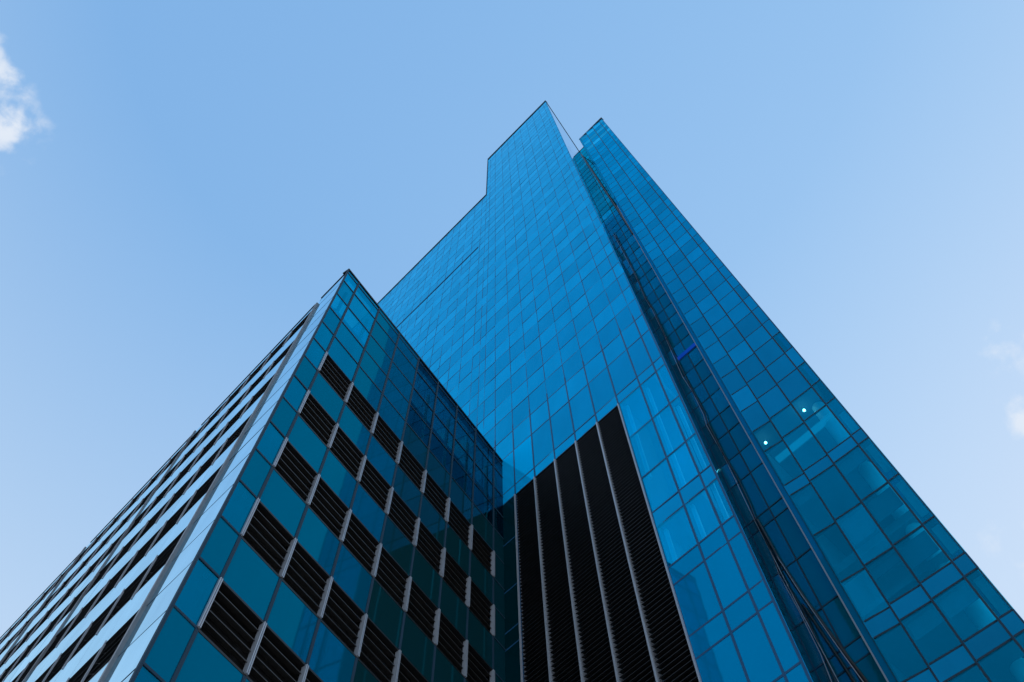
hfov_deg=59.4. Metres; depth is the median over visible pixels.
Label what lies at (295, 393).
window
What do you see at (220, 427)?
flank window
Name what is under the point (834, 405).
window
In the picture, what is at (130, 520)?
flank window
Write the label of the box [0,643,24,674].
flank window
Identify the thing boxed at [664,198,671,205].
window
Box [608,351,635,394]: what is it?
window
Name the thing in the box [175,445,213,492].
flank window
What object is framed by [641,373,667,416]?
window
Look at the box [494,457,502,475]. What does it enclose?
window
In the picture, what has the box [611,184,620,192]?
window
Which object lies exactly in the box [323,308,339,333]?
window
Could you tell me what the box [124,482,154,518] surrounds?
flank window
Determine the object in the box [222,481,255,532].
window
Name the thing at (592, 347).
window
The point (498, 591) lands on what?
window
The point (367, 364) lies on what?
window
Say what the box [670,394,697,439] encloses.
window
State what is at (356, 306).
window
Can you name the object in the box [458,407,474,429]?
window
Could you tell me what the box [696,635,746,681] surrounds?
window
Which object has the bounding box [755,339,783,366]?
window
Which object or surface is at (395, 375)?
window
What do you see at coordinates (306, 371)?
window
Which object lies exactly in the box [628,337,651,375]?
window
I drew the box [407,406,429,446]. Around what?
window
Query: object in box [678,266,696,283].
window
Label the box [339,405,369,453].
window
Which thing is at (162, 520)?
flank window
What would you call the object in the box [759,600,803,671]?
window
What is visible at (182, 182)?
sky
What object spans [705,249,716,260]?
window
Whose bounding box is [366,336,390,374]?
window
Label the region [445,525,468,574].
window
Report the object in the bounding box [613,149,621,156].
window
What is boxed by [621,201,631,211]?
window
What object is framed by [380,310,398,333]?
window
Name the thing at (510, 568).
window
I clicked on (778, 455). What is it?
window
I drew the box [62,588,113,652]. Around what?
flank window
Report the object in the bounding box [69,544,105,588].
flank window
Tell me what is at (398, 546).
window
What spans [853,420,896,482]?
side window
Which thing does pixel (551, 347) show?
window
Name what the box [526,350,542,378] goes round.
window
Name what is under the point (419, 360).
window
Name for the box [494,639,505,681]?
window
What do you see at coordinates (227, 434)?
flank window
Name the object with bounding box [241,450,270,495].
window
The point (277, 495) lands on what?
window
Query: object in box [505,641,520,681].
window
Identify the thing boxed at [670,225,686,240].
window
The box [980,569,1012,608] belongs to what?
side window
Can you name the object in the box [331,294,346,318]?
window
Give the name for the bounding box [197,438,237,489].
flank window
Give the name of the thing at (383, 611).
window
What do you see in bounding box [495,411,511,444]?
window
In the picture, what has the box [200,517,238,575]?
window
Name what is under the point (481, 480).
window
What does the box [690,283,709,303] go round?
window
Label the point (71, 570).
flank window
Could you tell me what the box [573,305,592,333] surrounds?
window
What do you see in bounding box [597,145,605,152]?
window
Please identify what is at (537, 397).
window
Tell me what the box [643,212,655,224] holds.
window
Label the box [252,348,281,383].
flank window
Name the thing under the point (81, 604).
flank window
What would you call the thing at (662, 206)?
window
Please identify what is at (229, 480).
flank window
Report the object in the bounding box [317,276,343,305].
flank window
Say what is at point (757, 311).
window
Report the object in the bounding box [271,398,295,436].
window
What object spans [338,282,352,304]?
window
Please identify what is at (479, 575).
window
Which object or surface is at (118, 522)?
flank window
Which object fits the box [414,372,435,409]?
window
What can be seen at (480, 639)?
window
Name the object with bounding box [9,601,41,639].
flank window
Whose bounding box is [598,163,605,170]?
window
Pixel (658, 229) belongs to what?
window
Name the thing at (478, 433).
window
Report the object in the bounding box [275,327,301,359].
flank window
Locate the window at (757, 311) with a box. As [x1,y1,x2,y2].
[752,306,767,323]
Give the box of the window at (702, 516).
[685,489,719,541]
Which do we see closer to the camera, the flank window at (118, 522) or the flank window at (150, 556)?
the flank window at (150, 556)
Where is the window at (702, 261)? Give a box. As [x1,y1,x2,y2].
[692,254,710,272]
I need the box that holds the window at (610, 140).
[605,138,612,145]
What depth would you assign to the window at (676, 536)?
35.34 m
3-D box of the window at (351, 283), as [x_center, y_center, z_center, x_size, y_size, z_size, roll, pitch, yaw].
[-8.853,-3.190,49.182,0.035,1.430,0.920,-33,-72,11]
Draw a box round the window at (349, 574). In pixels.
[333,545,371,612]
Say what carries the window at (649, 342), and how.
in the glass tower at (511, 308)
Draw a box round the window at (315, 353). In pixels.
[306,339,324,368]
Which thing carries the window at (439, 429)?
in the office building
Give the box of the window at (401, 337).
[400,335,417,358]
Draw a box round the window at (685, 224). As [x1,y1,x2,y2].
[682,220,692,229]
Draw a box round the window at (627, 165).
[622,161,631,170]
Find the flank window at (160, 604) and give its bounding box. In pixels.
[120,562,191,653]
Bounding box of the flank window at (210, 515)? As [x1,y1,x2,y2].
[173,485,232,559]
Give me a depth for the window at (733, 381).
63.89 m
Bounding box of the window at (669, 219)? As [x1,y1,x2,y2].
[661,213,675,227]
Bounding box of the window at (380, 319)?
[377,313,397,343]
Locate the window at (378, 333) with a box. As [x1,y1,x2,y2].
[371,322,394,358]
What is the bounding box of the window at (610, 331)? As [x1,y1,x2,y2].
[598,318,619,348]
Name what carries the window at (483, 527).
in the office building
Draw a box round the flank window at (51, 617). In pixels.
[29,597,68,644]
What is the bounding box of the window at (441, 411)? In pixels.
[435,397,454,435]
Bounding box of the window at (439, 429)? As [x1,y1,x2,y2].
[432,415,453,453]
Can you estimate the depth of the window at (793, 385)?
57.90 m
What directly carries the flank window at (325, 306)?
in the office building
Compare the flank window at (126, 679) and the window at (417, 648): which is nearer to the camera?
the flank window at (126, 679)
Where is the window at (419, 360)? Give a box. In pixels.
[419,360,437,382]
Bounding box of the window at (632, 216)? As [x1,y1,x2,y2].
[627,211,637,221]
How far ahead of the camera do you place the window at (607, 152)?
147.07 m
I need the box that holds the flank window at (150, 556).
[125,524,175,588]
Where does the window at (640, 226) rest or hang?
in the glass tower at (872, 569)
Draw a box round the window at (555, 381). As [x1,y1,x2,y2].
[545,366,564,397]
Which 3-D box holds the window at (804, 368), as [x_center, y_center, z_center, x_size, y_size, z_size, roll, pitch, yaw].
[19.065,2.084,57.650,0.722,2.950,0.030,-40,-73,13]
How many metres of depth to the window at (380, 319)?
50.20 m
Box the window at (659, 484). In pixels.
[642,459,676,511]
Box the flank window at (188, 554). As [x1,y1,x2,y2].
[148,521,213,603]
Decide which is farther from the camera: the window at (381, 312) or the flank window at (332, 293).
the window at (381, 312)
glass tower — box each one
[377,100,812,681]
[572,117,1023,681]
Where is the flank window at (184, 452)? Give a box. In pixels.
[165,437,196,475]
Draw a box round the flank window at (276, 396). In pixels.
[245,380,288,432]
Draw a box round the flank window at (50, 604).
[27,589,63,632]
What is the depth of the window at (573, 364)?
57.16 m
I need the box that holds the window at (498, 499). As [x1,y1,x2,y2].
[494,487,502,515]
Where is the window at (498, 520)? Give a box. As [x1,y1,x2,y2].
[494,508,502,536]
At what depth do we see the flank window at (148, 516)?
40.02 m
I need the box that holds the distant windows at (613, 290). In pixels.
[379,102,642,447]
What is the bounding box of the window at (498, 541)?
[494,529,503,562]
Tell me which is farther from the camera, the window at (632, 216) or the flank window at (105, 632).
the window at (632, 216)
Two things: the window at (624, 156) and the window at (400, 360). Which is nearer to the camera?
the window at (400, 360)
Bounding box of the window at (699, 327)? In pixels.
[690,317,710,337]
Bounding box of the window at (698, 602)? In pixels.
[674,562,720,634]
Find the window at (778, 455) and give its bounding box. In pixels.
[764,441,793,482]
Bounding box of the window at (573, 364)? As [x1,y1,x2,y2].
[563,349,582,381]
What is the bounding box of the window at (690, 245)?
[680,239,697,255]
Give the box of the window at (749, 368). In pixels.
[737,354,764,381]
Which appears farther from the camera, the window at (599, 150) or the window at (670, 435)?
the window at (599, 150)
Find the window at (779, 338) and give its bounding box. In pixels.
[773,331,792,351]
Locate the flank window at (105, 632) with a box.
[69,599,130,678]
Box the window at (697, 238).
[693,234,703,244]
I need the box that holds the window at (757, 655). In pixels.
[733,615,781,681]
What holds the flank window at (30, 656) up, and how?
in the office building
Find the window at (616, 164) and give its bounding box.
[609,162,618,170]
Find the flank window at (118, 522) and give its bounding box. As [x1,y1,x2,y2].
[103,502,135,540]
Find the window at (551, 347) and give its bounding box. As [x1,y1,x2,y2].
[541,335,558,363]
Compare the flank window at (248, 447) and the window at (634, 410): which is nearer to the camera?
the flank window at (248, 447)
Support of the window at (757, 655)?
in the glass tower at (511, 308)
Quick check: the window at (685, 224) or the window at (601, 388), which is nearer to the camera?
the window at (601, 388)
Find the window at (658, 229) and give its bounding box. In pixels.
[650,223,664,237]
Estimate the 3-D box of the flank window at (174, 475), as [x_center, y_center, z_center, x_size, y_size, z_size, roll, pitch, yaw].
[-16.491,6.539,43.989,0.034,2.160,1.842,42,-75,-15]
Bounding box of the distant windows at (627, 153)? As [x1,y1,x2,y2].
[581,119,635,162]
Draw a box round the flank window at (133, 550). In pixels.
[110,523,155,579]
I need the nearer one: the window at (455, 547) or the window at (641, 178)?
the window at (455, 547)
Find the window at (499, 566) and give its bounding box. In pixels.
[495,555,503,587]
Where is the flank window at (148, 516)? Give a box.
[124,498,162,545]
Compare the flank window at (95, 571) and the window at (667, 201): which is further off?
the window at (667, 201)
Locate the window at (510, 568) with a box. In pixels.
[504,538,516,592]
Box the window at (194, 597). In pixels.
[175,559,218,624]
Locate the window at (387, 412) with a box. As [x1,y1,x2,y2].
[379,396,404,439]
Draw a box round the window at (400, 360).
[393,348,415,384]
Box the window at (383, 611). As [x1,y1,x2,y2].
[367,580,403,647]
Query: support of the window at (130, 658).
in the office building
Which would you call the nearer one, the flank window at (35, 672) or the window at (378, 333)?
the flank window at (35, 672)
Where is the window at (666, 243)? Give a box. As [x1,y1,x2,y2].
[658,236,674,250]
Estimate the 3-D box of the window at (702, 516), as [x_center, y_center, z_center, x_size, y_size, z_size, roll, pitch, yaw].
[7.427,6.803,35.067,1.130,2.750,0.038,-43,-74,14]
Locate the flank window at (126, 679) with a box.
[122,671,133,681]
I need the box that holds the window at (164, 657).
[145,607,194,681]
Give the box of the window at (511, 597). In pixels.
[504,584,518,632]
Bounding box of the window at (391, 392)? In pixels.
[384,379,408,418]
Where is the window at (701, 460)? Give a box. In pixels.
[687,431,711,471]
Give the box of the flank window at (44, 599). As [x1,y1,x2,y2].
[28,587,54,619]
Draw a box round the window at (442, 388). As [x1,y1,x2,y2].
[439,383,456,405]
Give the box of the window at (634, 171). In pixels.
[627,167,637,177]
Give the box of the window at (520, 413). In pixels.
[512,397,528,429]
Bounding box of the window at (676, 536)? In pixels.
[656,507,696,565]
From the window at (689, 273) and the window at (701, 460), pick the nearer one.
the window at (701, 460)
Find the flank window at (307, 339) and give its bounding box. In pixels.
[282,325,317,367]
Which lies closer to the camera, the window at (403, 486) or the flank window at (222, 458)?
the flank window at (222, 458)
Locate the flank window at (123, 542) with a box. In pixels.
[101,523,138,569]
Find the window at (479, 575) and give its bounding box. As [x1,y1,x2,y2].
[470,552,491,602]
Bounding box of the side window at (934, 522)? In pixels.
[873,444,958,556]
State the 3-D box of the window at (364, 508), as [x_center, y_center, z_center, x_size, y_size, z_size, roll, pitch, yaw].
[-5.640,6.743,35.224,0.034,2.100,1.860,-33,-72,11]
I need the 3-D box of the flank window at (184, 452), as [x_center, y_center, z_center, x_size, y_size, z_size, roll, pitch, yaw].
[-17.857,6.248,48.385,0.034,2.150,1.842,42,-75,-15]
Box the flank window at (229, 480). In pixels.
[195,453,249,520]
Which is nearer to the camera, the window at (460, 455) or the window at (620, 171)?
the window at (460, 455)
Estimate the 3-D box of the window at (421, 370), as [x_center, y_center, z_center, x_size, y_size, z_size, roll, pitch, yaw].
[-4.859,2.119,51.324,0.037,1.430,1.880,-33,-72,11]
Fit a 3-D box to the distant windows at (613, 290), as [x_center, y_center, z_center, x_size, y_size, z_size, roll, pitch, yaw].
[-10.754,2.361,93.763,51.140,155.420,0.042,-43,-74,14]
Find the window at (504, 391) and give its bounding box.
[495,378,510,407]
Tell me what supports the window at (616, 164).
in the glass tower at (872, 569)
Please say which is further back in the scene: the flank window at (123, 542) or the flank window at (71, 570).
the flank window at (71, 570)
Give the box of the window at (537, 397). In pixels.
[529,381,546,413]
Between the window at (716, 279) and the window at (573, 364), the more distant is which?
the window at (716, 279)
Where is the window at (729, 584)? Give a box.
[706,544,746,608]
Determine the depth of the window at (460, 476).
46.79 m
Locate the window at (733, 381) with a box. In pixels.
[721,369,746,394]
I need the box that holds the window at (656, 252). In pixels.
[648,247,662,260]
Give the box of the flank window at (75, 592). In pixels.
[52,573,91,620]
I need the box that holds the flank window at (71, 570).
[47,562,78,599]
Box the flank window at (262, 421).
[231,402,276,457]
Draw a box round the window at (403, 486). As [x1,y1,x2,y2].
[393,467,420,516]
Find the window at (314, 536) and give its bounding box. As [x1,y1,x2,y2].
[297,507,339,574]
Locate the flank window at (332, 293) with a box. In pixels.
[308,284,339,321]
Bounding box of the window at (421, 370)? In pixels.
[417,362,436,392]
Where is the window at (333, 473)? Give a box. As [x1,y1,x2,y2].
[320,451,356,507]
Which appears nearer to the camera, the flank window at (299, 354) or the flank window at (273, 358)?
the flank window at (299, 354)
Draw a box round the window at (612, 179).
[606,177,614,185]
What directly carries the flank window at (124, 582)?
in the office building
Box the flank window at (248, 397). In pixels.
[229,381,261,420]
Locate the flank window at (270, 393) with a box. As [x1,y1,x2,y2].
[258,359,299,409]
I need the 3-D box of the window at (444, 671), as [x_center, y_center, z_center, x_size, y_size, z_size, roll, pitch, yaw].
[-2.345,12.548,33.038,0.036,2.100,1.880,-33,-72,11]
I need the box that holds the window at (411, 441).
[403,424,427,467]
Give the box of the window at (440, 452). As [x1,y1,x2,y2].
[430,432,451,472]
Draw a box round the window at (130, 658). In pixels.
[104,611,165,681]
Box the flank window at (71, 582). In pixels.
[48,568,83,610]
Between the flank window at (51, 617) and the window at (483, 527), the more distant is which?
the window at (483, 527)
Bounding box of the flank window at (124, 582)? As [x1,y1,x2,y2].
[92,556,144,622]
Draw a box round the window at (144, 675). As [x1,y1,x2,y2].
[134,666,160,681]
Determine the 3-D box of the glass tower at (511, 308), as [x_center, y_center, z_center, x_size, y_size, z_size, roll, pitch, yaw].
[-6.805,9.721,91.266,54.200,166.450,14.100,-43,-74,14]
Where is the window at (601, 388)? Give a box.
[589,368,614,411]
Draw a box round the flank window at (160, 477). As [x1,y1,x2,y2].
[144,466,169,497]
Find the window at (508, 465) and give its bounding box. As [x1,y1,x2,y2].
[502,452,513,493]
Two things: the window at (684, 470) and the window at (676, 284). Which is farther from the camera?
the window at (676, 284)
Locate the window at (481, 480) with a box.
[474,464,492,503]
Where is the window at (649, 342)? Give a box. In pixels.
[642,329,661,361]
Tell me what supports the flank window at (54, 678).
in the office building
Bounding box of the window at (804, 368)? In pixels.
[797,362,819,384]
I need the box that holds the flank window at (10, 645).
[0,637,17,660]
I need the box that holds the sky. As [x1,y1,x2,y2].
[0,0,1023,636]
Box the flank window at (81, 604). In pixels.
[58,579,101,632]
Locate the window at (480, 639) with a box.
[468,610,491,667]
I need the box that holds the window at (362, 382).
[354,367,381,410]
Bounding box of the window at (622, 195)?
[616,192,625,201]
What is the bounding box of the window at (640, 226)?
[633,222,645,233]
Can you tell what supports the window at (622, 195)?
in the glass tower at (872, 569)
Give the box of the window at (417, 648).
[401,615,433,681]
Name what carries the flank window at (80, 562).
in the office building
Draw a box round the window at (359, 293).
[355,287,377,317]
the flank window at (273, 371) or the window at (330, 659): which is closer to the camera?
the window at (330, 659)
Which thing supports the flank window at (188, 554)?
in the office building
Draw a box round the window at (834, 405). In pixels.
[827,398,854,425]
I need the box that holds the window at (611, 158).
[605,156,613,163]
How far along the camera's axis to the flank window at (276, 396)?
35.70 m
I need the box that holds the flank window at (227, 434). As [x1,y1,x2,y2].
[201,418,239,465]
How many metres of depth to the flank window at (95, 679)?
23.19 m
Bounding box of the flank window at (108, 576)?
[84,552,127,605]
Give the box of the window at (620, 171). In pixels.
[614,169,623,177]
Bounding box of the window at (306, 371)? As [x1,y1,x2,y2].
[295,356,316,388]
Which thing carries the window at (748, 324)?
in the glass tower at (872, 569)
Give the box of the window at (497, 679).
[495,674,501,681]
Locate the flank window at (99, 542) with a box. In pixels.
[84,523,115,560]
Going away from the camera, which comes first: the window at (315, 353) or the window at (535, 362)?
the window at (315, 353)
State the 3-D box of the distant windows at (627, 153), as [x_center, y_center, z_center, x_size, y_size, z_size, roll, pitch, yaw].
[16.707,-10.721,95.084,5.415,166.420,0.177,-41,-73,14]
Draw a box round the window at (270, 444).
[257,422,284,464]
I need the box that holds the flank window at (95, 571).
[76,555,108,595]
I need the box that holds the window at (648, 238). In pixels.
[640,233,653,245]
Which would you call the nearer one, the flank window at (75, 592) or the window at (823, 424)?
the flank window at (75, 592)
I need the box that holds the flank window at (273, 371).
[254,355,285,394]
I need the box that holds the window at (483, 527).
[473,504,492,548]
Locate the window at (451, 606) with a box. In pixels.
[440,580,466,637]
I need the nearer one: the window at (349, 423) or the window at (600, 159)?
the window at (349, 423)
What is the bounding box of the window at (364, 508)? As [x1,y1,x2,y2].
[352,485,384,540]
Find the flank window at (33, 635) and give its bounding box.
[6,621,45,668]
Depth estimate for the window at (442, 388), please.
52.81 m
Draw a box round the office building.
[0,269,505,681]
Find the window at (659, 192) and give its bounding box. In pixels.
[656,188,662,195]
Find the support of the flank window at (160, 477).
in the office building
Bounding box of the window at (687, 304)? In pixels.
[678,296,695,314]
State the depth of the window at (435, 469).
44.23 m
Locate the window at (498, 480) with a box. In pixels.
[494,468,502,495]
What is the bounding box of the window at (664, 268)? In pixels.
[657,261,671,276]
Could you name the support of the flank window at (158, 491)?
in the office building
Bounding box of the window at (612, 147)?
[609,143,617,151]
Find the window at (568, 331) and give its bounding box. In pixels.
[557,320,575,347]
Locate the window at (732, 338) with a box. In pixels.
[719,327,743,351]
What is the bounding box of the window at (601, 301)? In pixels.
[589,290,608,317]
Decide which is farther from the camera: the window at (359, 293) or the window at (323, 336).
the window at (359, 293)
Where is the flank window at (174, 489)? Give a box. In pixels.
[149,473,187,519]
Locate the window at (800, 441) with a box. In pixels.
[782,424,818,459]
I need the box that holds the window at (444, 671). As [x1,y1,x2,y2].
[433,647,463,681]
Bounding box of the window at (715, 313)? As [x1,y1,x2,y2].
[703,304,725,325]
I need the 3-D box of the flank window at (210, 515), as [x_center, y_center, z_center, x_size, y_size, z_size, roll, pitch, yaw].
[-9.542,5.586,27.938,2.270,2.100,0.031,-43,-74,14]
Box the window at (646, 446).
[629,420,664,477]
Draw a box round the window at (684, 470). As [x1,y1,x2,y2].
[668,443,697,488]
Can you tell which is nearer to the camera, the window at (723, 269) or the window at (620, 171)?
the window at (723, 269)
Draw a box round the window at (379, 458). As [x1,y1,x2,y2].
[367,436,395,484]
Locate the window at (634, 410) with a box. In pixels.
[619,387,650,436]
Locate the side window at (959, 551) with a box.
[940,524,986,581]
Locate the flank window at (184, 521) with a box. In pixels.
[158,495,204,554]
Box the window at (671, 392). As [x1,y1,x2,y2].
[657,363,679,401]
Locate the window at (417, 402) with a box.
[411,389,432,427]
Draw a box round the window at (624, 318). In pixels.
[615,306,633,331]
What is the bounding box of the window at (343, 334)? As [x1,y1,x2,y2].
[336,323,363,362]
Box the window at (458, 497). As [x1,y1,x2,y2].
[450,479,471,522]
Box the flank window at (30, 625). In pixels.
[8,608,44,652]
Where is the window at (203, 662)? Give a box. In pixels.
[175,632,242,681]
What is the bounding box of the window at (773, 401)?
[758,386,789,417]
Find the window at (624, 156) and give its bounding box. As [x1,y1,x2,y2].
[617,154,626,163]
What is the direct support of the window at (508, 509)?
in the glass tower at (511, 308)
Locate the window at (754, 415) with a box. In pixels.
[741,402,768,431]
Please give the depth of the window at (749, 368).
63.51 m
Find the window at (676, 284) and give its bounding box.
[667,277,682,293]
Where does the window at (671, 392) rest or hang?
in the glass tower at (511, 308)
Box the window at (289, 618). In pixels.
[267,581,317,661]
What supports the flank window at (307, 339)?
in the office building
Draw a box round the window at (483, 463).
[475,446,492,483]
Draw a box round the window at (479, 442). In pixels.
[476,433,492,463]
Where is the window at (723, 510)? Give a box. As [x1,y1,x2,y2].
[706,477,735,522]
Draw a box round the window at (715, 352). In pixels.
[704,341,726,363]
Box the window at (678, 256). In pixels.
[668,250,684,266]
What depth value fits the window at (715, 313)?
73.95 m
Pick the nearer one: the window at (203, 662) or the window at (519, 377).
the window at (203, 662)
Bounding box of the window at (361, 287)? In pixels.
[359,284,378,308]
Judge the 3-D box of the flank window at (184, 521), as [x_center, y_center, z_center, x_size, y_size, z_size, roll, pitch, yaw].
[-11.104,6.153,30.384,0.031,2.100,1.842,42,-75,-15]
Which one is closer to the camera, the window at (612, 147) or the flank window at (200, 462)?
the flank window at (200, 462)
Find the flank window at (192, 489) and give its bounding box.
[167,465,211,520]
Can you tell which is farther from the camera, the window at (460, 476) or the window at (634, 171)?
the window at (634, 171)
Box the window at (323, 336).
[315,322,332,350]
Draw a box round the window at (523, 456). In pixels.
[514,436,532,482]
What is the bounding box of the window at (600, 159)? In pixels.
[595,157,602,164]
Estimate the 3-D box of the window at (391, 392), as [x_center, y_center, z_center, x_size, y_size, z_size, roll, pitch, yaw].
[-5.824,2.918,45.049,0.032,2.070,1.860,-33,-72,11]
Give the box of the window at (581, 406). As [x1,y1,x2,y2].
[569,385,593,430]
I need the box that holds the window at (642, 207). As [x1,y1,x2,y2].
[635,202,648,213]
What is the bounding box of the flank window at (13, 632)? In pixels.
[0,620,23,648]
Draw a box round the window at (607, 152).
[601,150,609,157]
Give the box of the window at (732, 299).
[719,290,741,312]
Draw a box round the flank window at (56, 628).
[30,612,69,661]
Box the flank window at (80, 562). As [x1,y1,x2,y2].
[65,543,96,580]
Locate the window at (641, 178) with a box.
[633,175,643,186]
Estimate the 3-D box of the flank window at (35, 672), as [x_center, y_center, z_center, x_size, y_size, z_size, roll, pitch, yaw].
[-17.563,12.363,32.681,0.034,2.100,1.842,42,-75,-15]
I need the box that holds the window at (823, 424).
[805,406,842,444]
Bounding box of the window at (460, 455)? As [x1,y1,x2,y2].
[454,439,473,479]
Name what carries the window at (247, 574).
in the office building
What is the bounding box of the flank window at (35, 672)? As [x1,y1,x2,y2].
[25,649,54,681]
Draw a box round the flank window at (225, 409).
[208,394,237,429]
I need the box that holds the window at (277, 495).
[260,470,305,535]
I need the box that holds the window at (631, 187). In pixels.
[624,184,634,194]
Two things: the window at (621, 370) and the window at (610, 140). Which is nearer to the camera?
the window at (621, 370)
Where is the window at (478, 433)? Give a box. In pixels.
[477,431,492,451]
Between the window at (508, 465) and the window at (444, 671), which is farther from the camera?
the window at (508, 465)
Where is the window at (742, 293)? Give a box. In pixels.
[735,285,749,298]
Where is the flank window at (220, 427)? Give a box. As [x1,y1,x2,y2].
[205,405,238,445]
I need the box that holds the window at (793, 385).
[777,369,810,401]
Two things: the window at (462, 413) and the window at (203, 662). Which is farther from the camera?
the window at (462, 413)
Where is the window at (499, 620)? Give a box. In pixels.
[494,609,504,647]
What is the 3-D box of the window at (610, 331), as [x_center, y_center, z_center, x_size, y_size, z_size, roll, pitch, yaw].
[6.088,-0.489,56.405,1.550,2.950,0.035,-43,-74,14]
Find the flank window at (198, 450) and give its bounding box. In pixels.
[182,429,215,469]
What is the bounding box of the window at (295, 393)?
[284,376,306,411]
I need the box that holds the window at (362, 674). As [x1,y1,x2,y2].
[353,661,378,681]
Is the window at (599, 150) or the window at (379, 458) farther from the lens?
the window at (599, 150)
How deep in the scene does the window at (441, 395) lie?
51.92 m
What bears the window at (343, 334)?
in the office building
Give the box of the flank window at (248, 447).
[214,425,264,487]
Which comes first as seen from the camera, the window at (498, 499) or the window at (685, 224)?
the window at (498, 499)
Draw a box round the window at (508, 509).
[503,497,514,544]
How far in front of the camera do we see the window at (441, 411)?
50.21 m
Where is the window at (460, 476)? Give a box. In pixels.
[452,458,472,499]
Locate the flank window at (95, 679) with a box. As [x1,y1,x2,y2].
[89,662,108,681]
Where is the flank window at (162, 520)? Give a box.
[138,495,182,550]
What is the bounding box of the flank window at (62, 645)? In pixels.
[33,619,83,681]
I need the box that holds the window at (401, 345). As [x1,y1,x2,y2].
[397,337,417,368]
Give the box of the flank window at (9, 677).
[3,658,25,681]
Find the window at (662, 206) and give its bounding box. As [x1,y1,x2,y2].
[653,202,666,215]
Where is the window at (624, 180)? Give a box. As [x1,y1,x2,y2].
[618,176,628,185]
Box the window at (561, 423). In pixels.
[551,403,572,448]
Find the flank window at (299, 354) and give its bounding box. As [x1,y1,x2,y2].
[270,342,308,388]
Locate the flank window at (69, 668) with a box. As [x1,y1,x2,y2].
[55,635,95,681]
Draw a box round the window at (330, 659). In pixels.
[309,622,354,681]
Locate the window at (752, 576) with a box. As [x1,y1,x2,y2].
[730,530,764,588]
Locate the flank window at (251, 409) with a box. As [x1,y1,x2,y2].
[228,393,263,437]
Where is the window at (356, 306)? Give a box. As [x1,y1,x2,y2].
[349,295,373,331]
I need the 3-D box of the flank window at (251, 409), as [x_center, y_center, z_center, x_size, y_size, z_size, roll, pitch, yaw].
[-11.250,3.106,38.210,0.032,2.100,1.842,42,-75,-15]
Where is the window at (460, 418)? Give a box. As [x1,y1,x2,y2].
[457,411,474,441]
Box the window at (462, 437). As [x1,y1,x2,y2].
[455,422,473,459]
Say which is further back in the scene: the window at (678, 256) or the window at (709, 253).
the window at (678, 256)
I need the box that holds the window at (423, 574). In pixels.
[411,548,440,606]
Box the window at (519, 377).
[511,364,526,391]
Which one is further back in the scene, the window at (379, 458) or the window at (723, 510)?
the window at (379, 458)
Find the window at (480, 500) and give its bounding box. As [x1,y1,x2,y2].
[474,483,492,524]
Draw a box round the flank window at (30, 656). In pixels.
[9,632,50,681]
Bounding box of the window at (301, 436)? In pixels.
[288,416,326,472]
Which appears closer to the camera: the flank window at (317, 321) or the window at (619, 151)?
the flank window at (317, 321)
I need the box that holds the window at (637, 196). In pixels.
[629,192,641,203]
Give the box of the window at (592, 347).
[580,334,600,365]
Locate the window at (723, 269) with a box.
[719,264,731,278]
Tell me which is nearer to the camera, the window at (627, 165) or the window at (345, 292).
the window at (345, 292)
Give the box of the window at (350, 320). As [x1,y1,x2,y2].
[343,308,368,346]
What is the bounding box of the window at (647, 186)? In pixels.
[639,184,651,194]
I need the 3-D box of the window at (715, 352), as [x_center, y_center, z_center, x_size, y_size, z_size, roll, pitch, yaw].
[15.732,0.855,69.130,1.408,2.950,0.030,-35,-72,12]
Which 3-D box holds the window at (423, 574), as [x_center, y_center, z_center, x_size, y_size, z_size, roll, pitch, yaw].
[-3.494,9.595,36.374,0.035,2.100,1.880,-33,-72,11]
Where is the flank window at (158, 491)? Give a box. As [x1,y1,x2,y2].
[135,476,170,519]
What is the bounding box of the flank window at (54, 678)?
[49,669,61,681]
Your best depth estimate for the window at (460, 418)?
52.50 m
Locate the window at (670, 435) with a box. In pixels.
[653,405,683,455]
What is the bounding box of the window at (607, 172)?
[602,170,610,177]
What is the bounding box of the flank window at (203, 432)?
[185,415,217,454]
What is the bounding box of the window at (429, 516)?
[420,496,445,545]
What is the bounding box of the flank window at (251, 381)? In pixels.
[230,371,259,406]
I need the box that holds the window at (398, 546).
[382,517,412,574]
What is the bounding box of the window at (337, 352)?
[328,338,357,381]
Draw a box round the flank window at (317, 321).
[291,312,324,351]
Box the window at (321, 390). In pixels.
[310,373,343,421]
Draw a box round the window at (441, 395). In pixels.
[437,387,455,416]
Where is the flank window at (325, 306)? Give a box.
[300,297,332,335]
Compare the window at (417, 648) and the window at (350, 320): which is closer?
the window at (417, 648)
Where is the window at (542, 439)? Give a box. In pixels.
[532,420,552,465]
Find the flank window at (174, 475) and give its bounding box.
[159,453,192,493]
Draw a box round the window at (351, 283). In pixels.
[345,274,356,291]
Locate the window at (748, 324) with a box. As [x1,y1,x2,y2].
[736,313,760,337]
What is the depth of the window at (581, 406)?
51.34 m
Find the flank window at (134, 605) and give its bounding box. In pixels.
[106,565,164,641]
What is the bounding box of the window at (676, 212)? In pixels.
[673,209,681,217]
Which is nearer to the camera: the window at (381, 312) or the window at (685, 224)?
the window at (381, 312)
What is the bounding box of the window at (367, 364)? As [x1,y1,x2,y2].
[360,351,385,391]
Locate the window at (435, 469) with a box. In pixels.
[427,451,449,495]
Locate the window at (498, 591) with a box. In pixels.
[494,579,504,616]
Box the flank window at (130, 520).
[112,507,141,543]
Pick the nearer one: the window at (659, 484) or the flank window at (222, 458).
the flank window at (222, 458)
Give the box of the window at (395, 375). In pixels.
[389,362,411,401]
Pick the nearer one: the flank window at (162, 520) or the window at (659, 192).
the flank window at (162, 520)
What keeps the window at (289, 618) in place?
in the office building
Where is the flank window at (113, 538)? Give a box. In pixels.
[90,522,126,566]
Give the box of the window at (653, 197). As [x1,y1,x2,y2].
[646,192,658,204]
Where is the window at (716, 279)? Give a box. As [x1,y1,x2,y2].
[704,271,724,290]
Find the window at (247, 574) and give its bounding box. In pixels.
[223,539,278,619]

